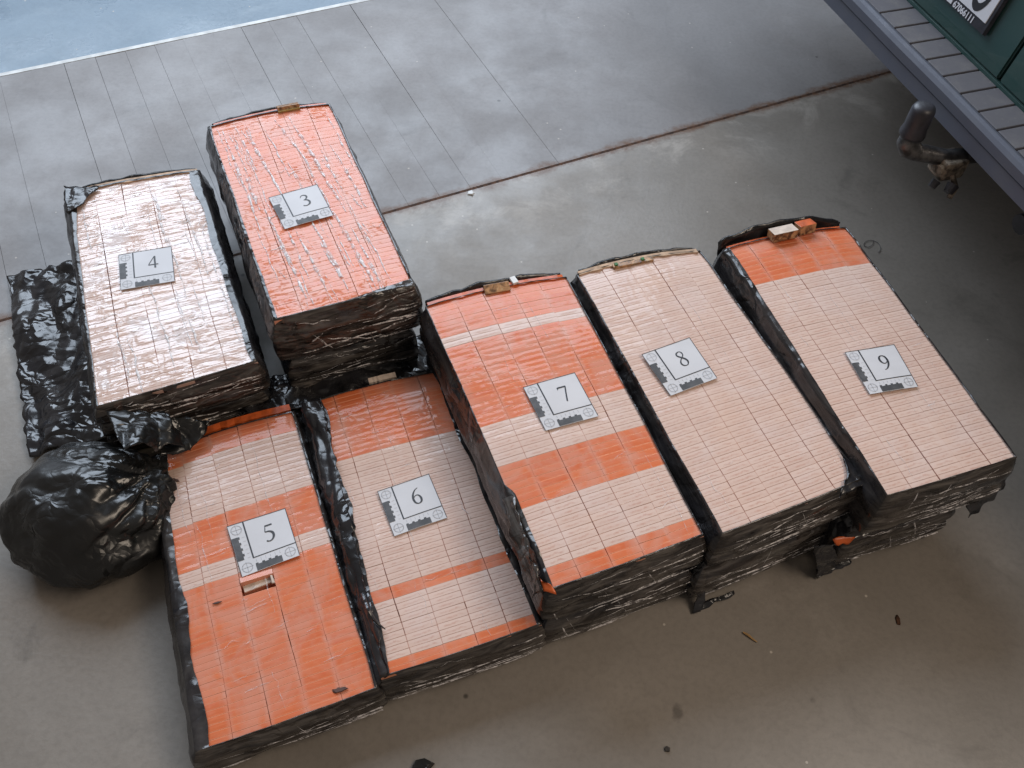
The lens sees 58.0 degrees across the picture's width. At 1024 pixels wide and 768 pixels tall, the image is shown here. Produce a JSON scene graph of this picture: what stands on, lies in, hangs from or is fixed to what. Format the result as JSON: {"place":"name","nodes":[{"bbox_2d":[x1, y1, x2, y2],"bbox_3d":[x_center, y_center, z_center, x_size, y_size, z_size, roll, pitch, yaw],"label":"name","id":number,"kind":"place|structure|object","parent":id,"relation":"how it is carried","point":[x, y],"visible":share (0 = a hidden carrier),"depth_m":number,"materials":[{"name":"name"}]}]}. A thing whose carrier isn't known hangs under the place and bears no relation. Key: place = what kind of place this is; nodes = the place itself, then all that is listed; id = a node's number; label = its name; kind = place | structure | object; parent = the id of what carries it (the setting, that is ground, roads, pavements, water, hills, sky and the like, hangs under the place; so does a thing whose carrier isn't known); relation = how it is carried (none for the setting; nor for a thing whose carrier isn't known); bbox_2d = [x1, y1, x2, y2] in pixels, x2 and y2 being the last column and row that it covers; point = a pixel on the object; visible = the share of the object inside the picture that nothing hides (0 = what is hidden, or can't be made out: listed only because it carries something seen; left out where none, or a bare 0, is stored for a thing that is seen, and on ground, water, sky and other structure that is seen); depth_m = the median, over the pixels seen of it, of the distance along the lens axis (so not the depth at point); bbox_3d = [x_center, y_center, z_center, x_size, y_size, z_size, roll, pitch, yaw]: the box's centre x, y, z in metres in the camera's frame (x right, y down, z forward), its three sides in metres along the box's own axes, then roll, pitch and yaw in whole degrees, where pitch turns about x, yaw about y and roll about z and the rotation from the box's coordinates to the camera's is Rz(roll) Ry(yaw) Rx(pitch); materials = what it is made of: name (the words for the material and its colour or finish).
{"place":"outdoors","nodes":[
{"label":"outdoors","id":0,"kind":"place"},
{"bbox_2d":[0,0,354,72],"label":"ground","id":1,"kind":"structure","parent":0,"point":[36,32],"depth_m":2.71,"materials":[{"name":"concrete"}]},
{"bbox_2d":[0,0,369,76],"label":"threshold edge","id":2,"kind":"object","parent":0,"point":[173,39],"depth_m":2.66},
{"bbox_2d":[0,0,889,318],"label":"doorway apron","id":3,"kind":"object","parent":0,"point":[430,98],"visible":0.61,"depth_m":2.58,"materials":[{"name":"concrete"}]},
{"bbox_2d":[65,63,135,170],"bbox_3d":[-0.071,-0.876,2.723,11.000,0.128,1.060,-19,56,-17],"label":"joint bed","id":4,"kind":"object","parent":3,"relation":"in","point":[114,111],"visible":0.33,"depth_m":2.46,"materials":[{"name":"grey concrete"}]},
{"bbox_2d":[0,72,1023,767],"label":"floor","id":5,"kind":"structure","parent":0,"point":[838,668],"depth_m":1.67,"materials":[{"name":"concrete"}]},
{"bbox_2d":[7,260,105,456],"bbox_3d":[-0.947,-0.072,1.917,0.172,0.057,0.543,-17,56,-15],"label":"plastic sheet","id":6,"kind":"object","parent":5,"relation":"on","point":[51,375],"visible":0.89,"depth_m":1.91,"materials":[{"name":"black plastic"}]},
{"bbox_2d":[0,410,211,589],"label":"bin bag","id":7,"kind":"object","parent":5,"relation":"on","point":[89,515],"visible":0.98,"depth_m":1.59,"materials":[{"name":"plastic"}]},
{"bbox_2d":[106,388,269,449],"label":"bundle","id":8,"kind":"object","parent":5,"relation":"on","point":[222,412],"visible":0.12,"depth_m":1.83,"materials":[{"name":"black plastic"}]},
{"bbox_2d":[63,168,269,436],"bbox_3d":[-0.727,-0.201,1.904,0.324,0.099,0.641,-16,55,-15],"label":"wrapped bundle","id":9,"kind":"object","parent":8,"relation":"on","point":[186,341],"visible":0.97,"depth_m":1.82,"materials":[{"name":"beige plastic"}]},
{"bbox_2d":[118,246,174,289],"bbox_3d":[-0.742,-0.237,1.874,0.105,0.003,0.102,-11,54,-12],"label":"number card","id":10,"kind":"object","parent":9,"relation":"on","point":[146,268],"visible":1,"depth_m":1.87,"materials":[{"name":"paper"}]},
{"bbox_2d":[151,404,387,767],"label":"wrapped bundle","id":11,"kind":"object","parent":5,"relation":"on","point":[267,658],"visible":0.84,"depth_m":1.55,"materials":[{"name":"black plastic"}]},
{"bbox_2d":[227,508,299,576],"bbox_3d":[-0.436,0.277,1.620,0.105,0.004,0.104,-17,56,-16],"label":"number card","id":12,"kind":"object","parent":11,"relation":"on","point":[259,543],"visible":1,"depth_m":1.62,"materials":[{"name":"paper"}]},
{"bbox_2d":[244,361,417,413],"bbox_3d":[-0.367,-0.004,1.893,0.363,0.040,0.109,-13,55,-13],"label":"plastic sheet","id":13,"kind":"object","parent":5,"relation":"on","point":[282,391],"visible":0.59,"depth_m":1.88,"materials":[{"name":"black plastic"}]},
{"bbox_2d":[270,328,426,387],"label":"bundle","id":14,"kind":"object","parent":5,"relation":"on","point":[309,371],"visible":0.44,"depth_m":1.89,"materials":[{"name":"black plastic"}]},
{"bbox_2d":[206,102,422,360],"bbox_3d":[-0.435,-0.348,1.962,0.310,0.133,0.656,-17,56,-16],"label":"wrapped bundle","id":15,"kind":"object","parent":14,"relation":"on","point":[340,277],"visible":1,"depth_m":1.86,"materials":[{"name":"orange plastic"}]},
{"bbox_2d":[269,184,332,228],"bbox_3d":[-0.434,-0.366,1.899,0.105,0.002,0.103,-20,57,-18],"label":"number card","id":16,"kind":"object","parent":15,"relation":"on","point":[300,206],"visible":1,"depth_m":1.90,"materials":[{"name":"paper"}]},
{"bbox_2d":[412,758,434,767],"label":"black scrap","id":17,"kind":"object","parent":5,"relation":"on","point":[423,763],"visible":1,"depth_m":1.49,"materials":[{"name":"plastic"}]},
{"bbox_2d":[301,372,545,700],"bbox_3d":[-0.178,0.242,1.697,0.314,0.117,0.612,-14,55,-14],"label":"wrapped bundle","id":18,"kind":"object","parent":5,"relation":"on","point":[443,601],"visible":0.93,"depth_m":1.62,"materials":[{"name":"black plastic"}]},
{"bbox_2d":[377,474,446,535],"bbox_3d":[-0.180,0.216,1.662,0.101,0.003,0.098,-17,56,-16],"label":"number card","id":19,"kind":"object","parent":18,"relation":"on","point":[412,504],"visible":1,"depth_m":1.66,"materials":[{"name":"paper"}]},
{"bbox_2d":[0,71,890,321],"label":"joint strip","id":20,"kind":"object","parent":5,"relation":"in","point":[526,173],"visible":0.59,"depth_m":2.46,"materials":[{"name":"brown metal"}]},
{"bbox_2d":[426,355,691,643],"bbox_3d":[0.074,0.156,1.781,0.318,0.111,0.652,-14,55,-14],"label":"bundle","id":21,"kind":"object","parent":5,"relation":"on","point":[594,615],"visible":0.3,"depth_m":1.60,"materials":[{"name":"black plastic"}]},
{"bbox_2d":[419,273,706,619],"bbox_3d":[0.074,0.078,1.695,0.325,0.120,0.674,-15,55,-14],"label":"wrapped bundle","id":22,"kind":"object","parent":21,"relation":"on","point":[591,511],"visible":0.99,"depth_m":1.61,"materials":[{"name":"black plastic"}]},
{"bbox_2d":[523,372,597,430],"bbox_3d":[0.087,0.032,1.662,0.104,0.003,0.105,-16,56,-15],"label":"number card","id":23,"kind":"object","parent":22,"relation":"on","point":[560,401],"visible":1,"depth_m":1.66,"materials":[{"name":"paper"}]},
{"bbox_2d":[743,631,756,641],"bbox_3d":[0.426,0.451,1.648,0.029,0.005,0.004,34,58,20],"label":"straw bit","id":24,"kind":"object","parent":5,"relation":"on","point":[747,634],"visible":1,"depth_m":1.65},
{"bbox_2d":[685,523,828,612],"bbox_3d":[0.353,0.100,1.837,0.306,0.118,0.648,-16,55,-15],"label":"bundle","id":25,"kind":"object","parent":5,"relation":"on","point":[704,579],"visible":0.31,"depth_m":1.67,"materials":[{"name":"black plastic"}]},
{"bbox_2d":[570,247,862,565],"bbox_3d":[0.362,0.008,1.755,0.314,0.125,0.652,-15,55,-15],"label":"wrapped bundle","id":26,"kind":"object","parent":25,"relation":"on","point":[755,458],"visible":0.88,"depth_m":1.66,"materials":[{"name":"beige plastic"}]},
{"bbox_2d":[642,337,716,395],"bbox_3d":[0.312,-0.034,1.711,0.108,0.004,0.105,-20,57,-17],"label":"number card","id":27,"kind":"object","parent":26,"relation":"on","point":[679,366],"visible":1,"depth_m":1.71,"materials":[{"name":"paper"}]},
{"bbox_2d":[812,509,954,578],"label":"bundle","id":28,"kind":"object","parent":5,"relation":"on","point":[843,541],"visible":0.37,"depth_m":1.69,"materials":[{"name":"black plastic"}]},
{"bbox_2d":[712,216,1016,533],"bbox_3d":[0.655,-0.040,1.783,0.325,0.166,0.665,-15,55,-14],"label":"wrapped bundle","id":29,"kind":"object","parent":28,"relation":"on","point":[820,301],"visible":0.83,"depth_m":1.69,"materials":[{"name":"beige plastic"}]},
{"bbox_2d":[767,224,798,242],"bbox_3d":[0.555,-0.309,1.891,0.056,0.024,0.029,-14,55,-14],"label":"loose pack","id":30,"kind":"object","parent":29,"relation":"on","point":[781,233],"visible":1,"depth_m":1.88,"materials":[{"name":"white cardboard"}]},
{"bbox_2d":[794,218,816,235],"bbox_3d":[0.605,-0.325,1.909,0.038,0.026,0.028,-16,55,-15],"label":"loose pack","id":31,"kind":"object","parent":29,"relation":"on","point":[806,226],"visible":0.86,"depth_m":1.90,"materials":[{"name":"orange cardboard"}]},
{"bbox_2d":[845,344,917,393],"bbox_3d":[0.679,-0.028,1.693,0.102,0.003,0.101,-9,54,-10],"label":"number card","id":32,"kind":"object","parent":29,"relation":"on","point":[880,369],"visible":1,"depth_m":1.69,"materials":[{"name":"paper"}]},
{"bbox_2d":[895,615,900,624],"bbox_3d":[0.704,0.429,1.683,0.009,0.004,0.020,5,53,0],"label":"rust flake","id":33,"kind":"object","parent":5,"relation":"on","point":[897,618],"visible":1,"depth_m":1.68,"materials":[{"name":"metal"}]},
{"bbox_2d":[824,0,1023,234],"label":"parked vehicle","id":34,"kind":"object","parent":5,"relation":"on","point":[955,68],"visible":1,"depth_m":1.87,"materials":[{"name":"green paint"}]}
]}

